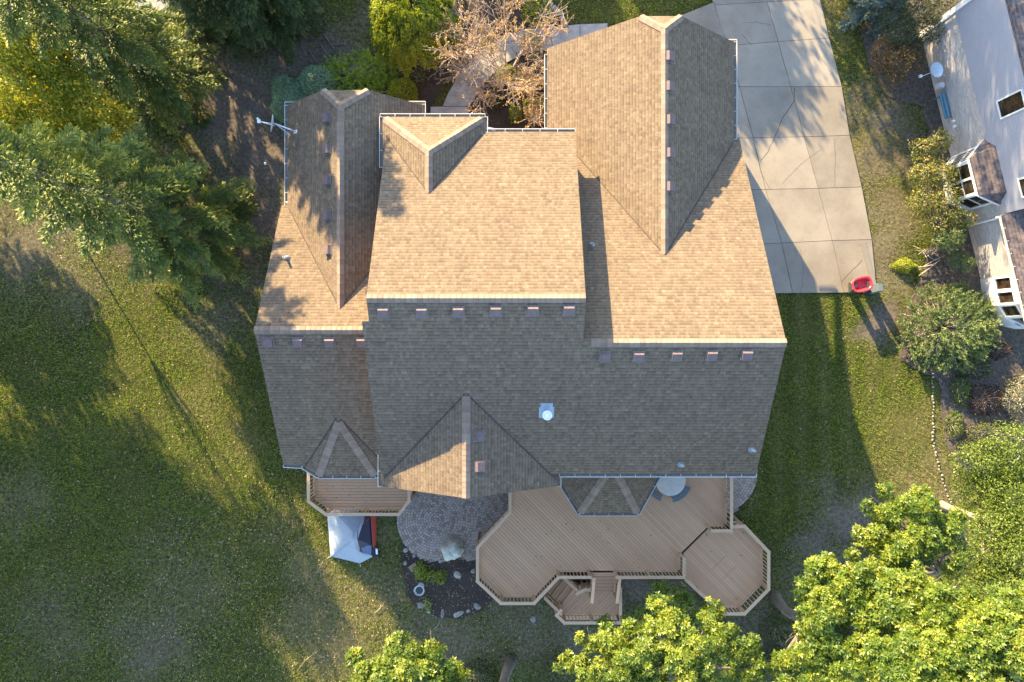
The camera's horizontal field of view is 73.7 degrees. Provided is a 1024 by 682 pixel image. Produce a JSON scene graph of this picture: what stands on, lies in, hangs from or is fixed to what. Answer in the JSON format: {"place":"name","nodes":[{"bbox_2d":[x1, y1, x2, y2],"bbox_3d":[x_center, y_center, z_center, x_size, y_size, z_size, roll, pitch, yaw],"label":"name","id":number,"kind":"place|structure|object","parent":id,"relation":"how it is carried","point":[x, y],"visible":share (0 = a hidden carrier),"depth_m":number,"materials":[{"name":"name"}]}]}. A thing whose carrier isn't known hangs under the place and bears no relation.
{"place":"outdoors","nodes":[
{"label":"outdoors","id":0,"kind":"place"},
{"bbox_2d":[129,0,166,10],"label":"street","id":1,"kind":"structure","parent":0,"point":[155,3],"depth_m":34.97,"materials":[{"name":"concrete"}]},
{"bbox_2d":[397,491,507,562],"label":"patio","id":2,"kind":"structure","parent":0,"point":[481,514],"depth_m":34.94,"materials":[{"name":"stone pavers"}]},
{"bbox_2d":[440,539,463,560],"bbox_3d":[-3.004,10.597,34.444,1.157,0.918,0.971,-22,90,0],"label":"covered grill","id":3,"kind":"object","parent":2,"relation":"on","point":[453,549],"visible":1,"depth_m":34.17,"materials":[{"name":"grey fabric"}]},
{"bbox_2d":[0,0,1023,681],"bbox_3d":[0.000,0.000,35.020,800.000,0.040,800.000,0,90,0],"label":"ground","id":4,"kind":"structure","parent":0,"point":[244,96],"depth_m":35.02,"materials":[{"name":"green plant"}]},
{"bbox_2d":[0,0,138,159],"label":"shade tree","id":5,"kind":"object","parent":4,"relation":"on","point":[85,118],"visible":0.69,"depth_m":28.45,"materials":[{"name":"green plant"}]},
{"bbox_2d":[0,0,228,149],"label":"spruce tree","id":6,"kind":"object","parent":4,"relation":"on","point":[124,64],"visible":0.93,"depth_m":29.46,"materials":[{"name":"green plant"}]},
{"bbox_2d":[0,118,271,309],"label":"spruce tree","id":7,"kind":"object","parent":4,"relation":"on","point":[64,183],"visible":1,"depth_m":26.83,"materials":[{"name":"green plant"}]},
{"bbox_2d":[156,0,283,63],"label":"spruce tree","id":8,"kind":"object","parent":4,"relation":"on","point":[198,14],"visible":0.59,"depth_m":32.39,"materials":[{"name":"green plant"}]},
{"bbox_2d":[204,0,328,67],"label":"spruce tree","id":9,"kind":"object","parent":4,"relation":"on","point":[281,25],"visible":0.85,"depth_m":32.84,"materials":[{"name":"green plant"}]},
{"bbox_2d":[270,73,315,123],"bbox_3d":[-11.085,-12.314,34.471,2.482,1.249,2.522,0,90,0],"label":"holly bush","id":10,"kind":"object","parent":4,"relation":"on","point":[276,94],"visible":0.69,"depth_m":34.26,"materials":[{"name":"green plant"}]},
{"bbox_2d":[297,64,339,96],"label":"holly bush","id":11,"kind":"object","parent":4,"relation":"on","point":[310,72],"visible":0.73,"depth_m":34.20,"materials":[{"name":"green plant"}]},
{"bbox_2d":[299,34,345,63],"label":"tree roots","id":12,"kind":"object","parent":4,"relation":"on","point":[320,44],"visible":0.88,"depth_m":34.97,"materials":[{"name":"grey plant"}]},
{"bbox_2d":[327,508,375,566],"bbox_3d":[-8.286,9.904,34.412,2.795,1.191,3.353,0,90,0],"label":"tent","id":13,"kind":"object","parent":4,"relation":"on","point":[343,542],"visible":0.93,"depth_m":34.50,"materials":[{"name":"white fabric"}]},
{"bbox_2d":[358,517,371,554],"bbox_3d":[-7.418,9.939,34.488,0.567,0.876,2.085,0,90,0],"label":"doorway","id":14,"kind":"structure","parent":13,"relation":"in","point":[365,536],"depth_m":34.52,"materials":[{"name":"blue fabric"}]},
{"bbox_2d":[307,473,416,515],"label":"wooden deck","id":15,"kind":"structure","parent":4,"relation":"on","point":[399,500],"depth_m":33.50,"materials":[{"name":"brown wood"}]},
{"bbox_2d":[372,546,378,557],"bbox_3d":[-7.018,10.793,34.898,0.361,0.165,0.669,-6,90,0],"label":"gear bag","id":16,"kind":"object","parent":4,"relation":"on","point":[375,553],"visible":1,"depth_m":34.83,"materials":[{"name":"fabric"}]},
{"bbox_2d":[325,36,426,100],"bbox_3d":[-6.801,-13.615,35.002,5.618,0.060,4.684,0,90,0],"label":"shrub bed","id":17,"kind":"object","parent":4,"relation":"on","point":[420,96],"visible":0.19,"depth_m":34.97,"materials":[{"name":"green plant"}]},
{"bbox_2d":[322,45,401,91],"bbox_3d":[-7.607,-13.648,34.392,4.116,1.172,2.772,0,90,0],"label":"juniper shrub","id":18,"kind":"object","parent":17,"relation":"on","point":[354,70],"visible":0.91,"depth_m":34.48,"materials":[{"name":"green plant"}]},
{"bbox_2d":[334,70,406,97],"bbox_3d":[-7.166,-12.578,34.510,3.898,0.937,2.268,0,90,0],"label":"juniper shrub","id":19,"kind":"object","parent":17,"relation":"on","point":[374,88],"visible":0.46,"depth_m":34.58,"materials":[{"name":"green plant"}]},
{"bbox_2d":[387,77,418,100],"bbox_3d":[-5.588,-12.580,34.441,1.703,1.273,1.683,0,90,0],"label":"globe cedar","id":20,"kind":"object","parent":17,"relation":"on","point":[393,83],"visible":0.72,"depth_m":34.22,"materials":[{"name":"green plant"}]},
{"bbox_2d":[408,67,428,89],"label":"boxwood shrub","id":21,"kind":"object","parent":17,"relation":"on","point":[416,79],"visible":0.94,"depth_m":34.70,"materials":[{"name":"green plant"}]},
{"bbox_2d":[367,0,461,78],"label":"weeping tree","id":22,"kind":"object","parent":4,"relation":"on","point":[390,17],"visible":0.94,"depth_m":32.07,"materials":[{"name":"green plant"}]},
{"bbox_2d":[343,629,517,681],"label":"oak tree","id":23,"kind":"object","parent":4,"relation":"on","point":[412,662],"visible":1,"depth_m":25.02,"materials":[{"name":"green plant"}]},
{"bbox_2d":[401,543,498,618],"bbox_3d":[-3.011,12.309,34.995,5.397,0.060,3.907,0,90,0],"label":"garden bed","id":24,"kind":"object","parent":4,"relation":"on","point":[474,593],"visible":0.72,"depth_m":34.97,"materials":[{"name":"brown soil"}]},
{"bbox_2d":[408,563,418,571],"bbox_3d":[-5.044,11.586,34.925,0.420,0.050,0.340,-35,90,0],"label":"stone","id":25,"kind":"object","parent":24,"relation":"on","point":[412,565],"visible":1,"depth_m":34.90,"materials":[{"name":"stone"}]},
{"bbox_2d":[414,583,424,595],"bbox_3d":[-4.663,12.540,34.627,0.540,0.685,0.540,0,90,0],"label":"bird bath","id":26,"kind":"object","parent":24,"relation":"on","point":[419,590],"visible":1,"depth_m":34.34,"materials":[{"name":"grey stone"}]},
{"bbox_2d":[411,559,430,580],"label":"lime plant","id":27,"kind":"object","parent":24,"relation":"on","point":[417,571],"visible":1,"depth_m":34.77,"materials":[{"name":"green plant"}]},
{"bbox_2d":[417,602,424,608],"bbox_3d":[-4.654,13.543,34.928,0.388,0.091,0.322,0,90,0],"label":"garden stone","id":28,"kind":"object","parent":24,"relation":"on","point":[419,606],"visible":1,"depth_m":34.91,"materials":[{"name":"grey stone"}]},
{"bbox_2d":[422,597,431,610],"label":"green plant","id":29,"kind":"object","parent":24,"relation":"on","point":[425,608],"visible":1,"depth_m":34.81,"materials":[{"name":"green plant"}]},
{"bbox_2d":[423,569,446,584],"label":"lime plant","id":30,"kind":"object","parent":24,"relation":"on","point":[437,576],"visible":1,"depth_m":34.77,"materials":[{"name":"green plant"}]},
{"bbox_2d":[454,571,460,578],"bbox_3d":[-2.792,11.960,34.915,0.404,0.120,0.404,0,90,0],"label":"garden stone","id":31,"kind":"object","parent":24,"relation":"on","point":[457,575],"visible":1,"depth_m":34.89,"materials":[{"name":"grey stone"}]},
{"bbox_2d":[454,611,463,617],"bbox_3d":[-2.738,13.971,34.913,0.566,0.124,0.266,-26,90,0],"label":"garden stone","id":32,"kind":"object","parent":24,"relation":"on","point":[458,614],"visible":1,"depth_m":34.88,"materials":[{"name":"grey stone"}]},
{"bbox_2d":[474,603,480,609],"bbox_3d":[-1.796,13.600,34.931,0.404,0.084,0.281,44,90,0],"label":"garden stone","id":33,"kind":"object","parent":24,"relation":"on","point":[477,606],"visible":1,"depth_m":34.93,"materials":[{"name":"grey stone"}]},
{"bbox_2d":[321,484,711,617],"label":"scattered leaves","id":34,"kind":"object","parent":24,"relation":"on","point":[458,568],"visible":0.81,"depth_m":34.93,"materials":[{"name":"brown plant"}]},
{"bbox_2d":[465,657,500,681],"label":"understory bush","id":35,"kind":"object","parent":4,"relation":"on","point":[485,666],"visible":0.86,"depth_m":34.60,"materials":[{"name":"green plant"}]},
{"bbox_2d":[423,0,561,112],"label":"front bed","id":36,"kind":"object","parent":4,"relation":"on","point":[431,93],"visible":0.37,"depth_m":34.97,"materials":[{"name":"brown soil"}]},
{"bbox_2d":[444,0,463,10],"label":"boxwood shrub","id":37,"kind":"object","parent":36,"relation":"on","point":[458,4],"visible":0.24,"depth_m":34.68,"materials":[{"name":"green plant"}]},
{"bbox_2d":[520,0,554,25],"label":"gold shrub","id":38,"kind":"object","parent":36,"relation":"on","point":[533,13],"visible":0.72,"depth_m":34.48,"materials":[{"name":"green plant"}]},
{"bbox_2d":[467,51,546,127],"bbox_3d":[0.332,-12.417,34.998,5.313,0.060,5.291,0,90,0],"label":"porch bed","id":39,"kind":"object","parent":4,"relation":"on","point":[500,116],"visible":0.25,"depth_m":34.97,"materials":[{"name":"brown soil"}]},
{"bbox_2d":[417,0,573,127],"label":"ornamental tree","id":40,"kind":"object","parent":39,"relation":"in","point":[500,83],"visible":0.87,"depth_m":32.67,"materials":[{"name":"brown plant"}]},
{"bbox_2d":[486,91,505,111],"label":"boxwood shrub","id":41,"kind":"object","parent":39,"relation":"on","point":[497,100],"visible":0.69,"depth_m":34.75,"materials":[{"name":"green plant"}]},
{"bbox_2d":[497,64,516,84],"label":"boxwood shrub","id":42,"kind":"object","parent":39,"relation":"on","point":[503,69],"visible":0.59,"depth_m":34.62,"materials":[{"name":"green plant"}]},
{"bbox_2d":[508,103,522,124],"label":"boxwood shrub","id":43,"kind":"object","parent":39,"relation":"on","point":[512,116],"visible":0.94,"depth_m":34.73,"materials":[{"name":"green plant"}]},
{"bbox_2d":[521,98,543,114],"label":"boxwood shrub","id":44,"kind":"object","parent":39,"relation":"on","point":[525,105],"visible":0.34,"depth_m":34.71,"materials":[{"name":"green plant"}]},
{"bbox_2d":[530,110,543,125],"bbox_3d":[1.359,-11.415,34.800,0.748,0.366,0.860,-18,90,0],"label":"garden stone","id":45,"kind":"object","parent":39,"relation":"on","point":[542,118],"visible":0.39,"depth_m":34.77,"materials":[{"name":"brown stone"}]},
{"bbox_2d":[0,0,1023,681],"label":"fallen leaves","id":46,"kind":"object","parent":4,"relation":"on","point":[256,542],"visible":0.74,"depth_m":34.93,"materials":[{"name":"brown plant"}]},
{"bbox_2d":[431,23,607,112],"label":"front walk","id":47,"kind":"structure","parent":4,"relation":"on","point":[453,103],"depth_m":34.93,"materials":[{"name":"concrete"}]},
{"bbox_2d":[254,14,786,515],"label":"house","id":48,"kind":"structure","parent":4,"relation":"on","point":[574,298],"depth_m":27.52,"materials":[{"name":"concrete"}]},
{"bbox_2d":[257,114,296,134],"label":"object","id":49,"kind":"object","parent":48,"relation":"attached to","point":[271,123],"visible":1,"depth_m":29.59,"materials":[{"name":"white paint"}]},
{"bbox_2d":[530,616,535,622],"bbox_3d":[1.073,14.259,34.942,0.308,0.060,0.380,0,90,0],"label":"garden stone","id":50,"kind":"object","parent":4,"relation":"on","point":[533,619],"visible":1,"depth_m":34.93,"materials":[{"name":"grey stone"}]},
{"bbox_2d":[538,653,576,681],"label":"understory bush","id":51,"kind":"object","parent":4,"relation":"on","point":[550,675],"visible":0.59,"depth_m":34.46,"materials":[{"name":"green plant"}]},
{"bbox_2d":[543,571,621,624],"bbox_3d":[3.480,12.649,33.846,3.836,2.648,2.831,0,90,0],"label":"deck landing","id":52,"kind":"object","parent":4,"relation":"on","point":[598,595],"visible":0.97,"depth_m":34.38,"materials":[{"name":"wood"}]},
{"bbox_2d":[476,477,732,604],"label":"wooden deck","id":53,"kind":"structure","parent":4,"relation":"on","point":[689,518],"depth_m":33.50,"materials":[{"name":"brown wood"}]},
{"bbox_2d":[651,489,662,500],"bbox_3d":[6.935,7.358,33.280,0.394,0.420,0.921,-44,90,0],"label":"curved bench","id":54,"kind":"object","parent":53,"relation":"on","point":[658,495],"visible":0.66,"depth_m":33.07,"materials":[{"name":"wood"}]},
{"bbox_2d":[656,477,684,495],"bbox_3d":[7.608,6.708,33.123,1.440,0.736,1.440,0,90,0],"label":"patio table","id":55,"kind":"object","parent":53,"relation":"on","point":[670,486],"visible":0.68,"depth_m":32.76,"materials":[{"name":"plastic"}]},
{"bbox_2d":[672,485,690,501],"bbox_3d":[8.197,7.410,33.280,1.132,0.420,0.432,-40,90,0],"label":"curved bench","id":56,"kind":"object","parent":53,"relation":"on","point":[683,493],"visible":0.94,"depth_m":33.07,"materials":[{"name":"wood"}]},
{"bbox_2d":[551,578,769,681],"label":"oak tree","id":57,"kind":"object","parent":4,"relation":"on","point":[681,647],"visible":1,"depth_m":25.89,"materials":[{"name":"green plant"}]},
{"bbox_2d":[680,512,770,615],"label":"wooden deck","id":58,"kind":"structure","parent":4,"relation":"on","point":[727,569],"depth_m":33.68,"materials":[{"name":"brown wood"}]},
{"bbox_2d":[729,647,779,681],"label":"understory bush","id":59,"kind":"object","parent":4,"relation":"on","point":[770,678],"visible":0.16,"depth_m":34.06,"materials":[{"name":"green plant"}]},
{"bbox_2d":[758,611,800,648],"bbox_3d":[13.605,14.650,34.181,2.071,1.942,1.640,0,90,0],"label":"understory bush","id":60,"kind":"object","parent":4,"relation":"on","point":[790,626],"visible":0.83,"depth_m":34.20,"materials":[{"name":"green plant"}]},
{"bbox_2d":[769,629,802,669],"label":"understory bush","id":61,"kind":"object","parent":4,"relation":"on","point":[777,649],"visible":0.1,"depth_m":34.56,"materials":[{"name":"green plant"}]},
{"bbox_2d":[766,542,898,681],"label":"oak tree","id":62,"kind":"object","parent":4,"relation":"on","point":[826,607],"visible":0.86,"depth_m":25.16,"materials":[{"name":"green plant"}]},
{"bbox_2d":[824,627,881,664],"bbox_3d":[17.238,16.052,34.411,4.369,1.503,3.407,0,90,0],"label":"understory bush","id":63,"kind":"object","parent":4,"relation":"on","point":[853,630],"visible":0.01,"depth_m":34.61,"materials":[{"name":"green plant"}]},
{"bbox_2d":[889,257,917,273],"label":"lime shrub","id":64,"kind":"object","parent":4,"relation":"on","point":[909,263],"visible":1,"depth_m":34.79,"materials":[{"name":"yellow plant"}]},
{"bbox_2d":[829,560,982,681],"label":"oak tree","id":65,"kind":"object","parent":4,"relation":"on","point":[925,615],"visible":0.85,"depth_m":23.98,"materials":[{"name":"green plant"}]},
{"bbox_2d":[848,479,969,582],"bbox_3d":[17.374,8.685,30.091,9.199,10.191,3.770,34,90,0],"label":"oak tree","id":66,"kind":"object","parent":4,"relation":"on","point":[925,538],"visible":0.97,"depth_m":25.70,"materials":[{"name":"green plant"}]},
{"bbox_2d":[861,0,1023,475],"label":"boundary bed","id":67,"kind":"object","parent":4,"relation":"on","point":[942,271],"visible":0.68,"depth_m":34.97,"materials":[{"name":"soil"}]},
{"bbox_2d":[838,0,905,39],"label":"blue spruce","id":68,"kind":"object","parent":67,"relation":"on","point":[861,14],"visible":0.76,"depth_m":34.22,"materials":[{"name":"grey plant"}]},
{"bbox_2d":[868,30,926,92],"bbox_3d":[19.028,-14.077,33.878,2.661,2.473,2.744,-34,90,0],"label":"russet shrub","id":69,"kind":"object","parent":67,"relation":"on","point":[889,57],"visible":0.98,"depth_m":33.47,"materials":[{"name":"orange plant"}]},
{"bbox_2d":[872,0,958,65],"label":"leafy shrub","id":70,"kind":"object","parent":67,"relation":"on","point":[906,15],"visible":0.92,"depth_m":33.17,"materials":[{"name":"green plant"}]},
{"bbox_2d":[914,244,943,275],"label":"dead branch","id":71,"kind":"object","parent":67,"relation":"on","point":[927,254],"visible":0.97,"depth_m":34.74,"materials":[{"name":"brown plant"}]},
{"bbox_2d":[902,126,979,238],"bbox_3d":[20.803,-7.527,33.869,3.194,2.491,5.710,-17,90,0],"label":"turning shrub","id":72,"kind":"object","parent":67,"relation":"on","point":[930,167],"visible":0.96,"depth_m":33.39,"materials":[{"name":"green plant"}]},
{"bbox_2d":[933,82,950,118],"bbox_3d":[21.628,-12.060,34.500,0.315,1.000,1.808,-13,90,0],"label":"garden bench","id":73,"kind":"object","parent":67,"relation":"on","point":[944,102],"visible":1,"depth_m":34.15,"materials":[{"name":"teal paint"}]},
{"bbox_2d":[893,278,1003,375],"bbox_3d":[22.023,-0.703,34.029,5.532,1.898,4.986,0,90,0],"label":"spreading juniper","id":74,"kind":"object","parent":67,"relation":"on","point":[943,325],"visible":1,"depth_m":34.12,"materials":[{"name":"green needle foliage"},{"name":"twig bark"}]},
{"bbox_2d":[931,225,967,254],"bbox_3d":[21.658,-4.994,34.102,1.991,2.053,1.442,0,90,0],"label":"cloud pine","id":75,"kind":"object","parent":67,"relation":"on","point":[948,244],"visible":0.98,"depth_m":33.51,"materials":[{"name":"green plant"}]},
{"bbox_2d":[945,410,964,438],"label":"undergrowth shrub","id":76,"kind":"object","parent":67,"relation":"on","point":[956,426],"visible":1,"depth_m":34.74,"materials":[{"name":"green plant"}]},
{"bbox_2d":[948,374,971,408],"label":"undergrowth shrub","id":77,"kind":"object","parent":67,"relation":"on","point":[968,389],"visible":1,"depth_m":34.73,"materials":[{"name":"green plant"}]},
{"bbox_2d":[947,250,978,273],"bbox_3d":[22.449,-3.945,34.311,1.440,1.618,1.267,0,90,0],"label":"cloud pine","id":78,"kind":"object","parent":67,"relation":"on","point":[960,262],"visible":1,"depth_m":33.89,"materials":[{"name":"green plant"}]},
{"bbox_2d":[955,438,985,461],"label":"undergrowth shrub","id":79,"kind":"object","parent":67,"relation":"on","point":[965,440],"visible":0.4,"depth_m":34.73,"materials":[{"name":"green plant"}]},
{"bbox_2d":[955,356,992,379],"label":"undergrowth shrub","id":80,"kind":"object","parent":67,"relation":"on","point":[985,366],"visible":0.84,"depth_m":34.62,"materials":[{"name":"green plant"}]},
{"bbox_2d":[966,383,1004,416],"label":"undergrowth shrub","id":81,"kind":"object","parent":67,"relation":"on","point":[989,400],"visible":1,"depth_m":34.63,"materials":[{"name":"brown plant"}]},
{"bbox_2d":[963,418,1017,450],"bbox_3d":[24.328,4.822,34.590,2.685,1.016,1.768,0,90,0],"label":"undergrowth shrub","id":82,"kind":"object","parent":67,"relation":"on","point":[989,423],"visible":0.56,"depth_m":34.58,"materials":[{"name":"green plant"}]},
{"bbox_2d":[987,341,1012,361],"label":"undergrowth shrub","id":83,"kind":"object","parent":67,"relation":"on","point":[999,356],"visible":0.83,"depth_m":34.72,"materials":[{"name":"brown plant"}]},
{"bbox_2d":[993,370,1023,429],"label":"variegated shrub","id":84,"kind":"object","parent":67,"relation":"on","point":[1014,395],"visible":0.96,"depth_m":34.48,"materials":[{"name":"beige plant"}]},
{"bbox_2d":[923,559,987,600],"bbox_3d":[21.013,12.317,32.975,3.192,4.329,5.194,-17,90,0],"label":"locust tree","id":85,"kind":"object","parent":4,"relation":"on","point":[942,579],"visible":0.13,"depth_m":31.65,"materials":[{"name":"green plant"}]},
{"bbox_2d":[919,0,1023,328],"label":"neighbour house","id":86,"kind":"structure","parent":4,"relation":"on","point":[977,52],"depth_m":32.11,"materials":[{"name":"paint"}]},
{"bbox_2d":[919,62,945,77],"bbox_3d":[20.696,-13.246,33.654,1.509,0.530,0.768,-20,90,0],"label":"satellite dish","id":87,"kind":"object","parent":86,"relation":"attached to","point":[936,69],"visible":1,"depth_m":33.52,"materials":[{"name":"blue paint"}]},
{"bbox_2d":[940,161,974,202],"bbox_3d":[22.113,-7.852,33.675,0.100,2.450,1.660,-14,90,0],"label":"window","id":88,"kind":"structure","parent":86,"relation":"in","point":[966,184],"depth_m":33.42,"materials":[{"name":"white paint"}]},
{"bbox_2d":[943,147,975,167],"bbox_3d":[22.213,-9.010,33.675,0.569,2.450,0.921,9,90,0],"label":"window","id":89,"kind":"structure","parent":86,"relation":"in","point":[962,157],"depth_m":33.82,"materials":[{"name":"white paint"}]},
{"bbox_2d":[950,195,991,210],"bbox_3d":[22.733,-6.861,33.675,0.982,2.450,0.406,8,90,0],"label":"window","id":90,"kind":"structure","parent":86,"relation":"in","point":[971,202],"depth_m":33.77,"materials":[{"name":"white paint"}]},
{"bbox_2d":[993,275,1012,291],"bbox_3d":[24.082,-2.819,33.425,0.167,1.250,0.708,-5,90,0],"label":"window","id":91,"kind":"structure","parent":86,"relation":"in","point":[1002,283],"depth_m":33.47,"materials":[{"name":"white paint"}]},
{"bbox_2d":[995,290,1015,304],"bbox_3d":[24.208,-2.133,33.425,0.205,1.250,0.707,-5,90,0],"label":"window","id":92,"kind":"structure","parent":86,"relation":"in","point":[1006,297],"depth_m":33.47,"materials":[{"name":"white paint"}]},
{"bbox_2d":[996,89,1023,119],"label":"window","id":93,"kind":"structure","parent":86,"relation":"in","point":[1012,103],"depth_m":30.31,"materials":[{"name":"white paint"}]},
{"bbox_2d":[998,304,1022,317],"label":"window","id":94,"kind":"structure","parent":86,"relation":"in","point":[1011,310],"depth_m":33.48,"materials":[{"name":"white paint"}]},
{"bbox_2d":[1006,317,1023,325],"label":"window","id":95,"kind":"structure","parent":86,"relation":"in","point":[1019,320],"depth_m":33.82,"materials":[{"name":"white paint"}]},
{"bbox_2d":[1017,177,1023,197],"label":"window","id":96,"kind":"structure","parent":86,"relation":"in","point":[1020,181],"depth_m":30.85,"materials":[{"name":"white paint"}]},
{"bbox_2d":[936,580,1023,681],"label":"oak tree","id":97,"kind":"object","parent":4,"relation":"on","point":[990,634],"visible":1,"depth_m":22.46,"materials":[{"name":"green plant"}]},
{"bbox_2d":[938,420,1023,602],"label":"locust tree","id":98,"kind":"object","parent":4,"relation":"on","point":[998,570],"visible":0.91,"depth_m":29.05,"materials":[{"name":"green plant"}]},
{"bbox_2d":[520,28,541,58],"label":"gold shrub","id":99,"kind":"object","parent":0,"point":[533,38],"visible":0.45,"depth_m":34.52,"materials":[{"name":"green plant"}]},
{"bbox_2d":[727,472,756,514],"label":"side patio","id":100,"kind":"structure","parent":0,"point":[744,486],"depth_m":34.94,"materials":[{"name":"grey stone"}]},
{"bbox_2d":[683,0,874,292],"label":"driveway","id":101,"kind":"structure","parent":0,"point":[793,135],"depth_m":34.92,"materials":[{"name":"concrete"}]},
{"bbox_2d":[848,276,882,293],"bbox_3d":[17.640,-2.806,34.320,1.725,1.200,0.833,0,90,0],"label":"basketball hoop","id":102,"kind":"object","parent":101,"relation":"on","point":[864,284],"visible":1,"depth_m":33.93,"materials":[{"name":"red plastic"}]},
{"bbox_2d":[860,242,875,282],"bbox_3d":[18.261,-3.824,34.910,0.260,0.040,2.481,-14,90,0],"label":"plank","id":103,"kind":"object","parent":101,"relation":"on","point":[867,261],"visible":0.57,"depth_m":34.89,"materials":[{"name":"beige wood"}]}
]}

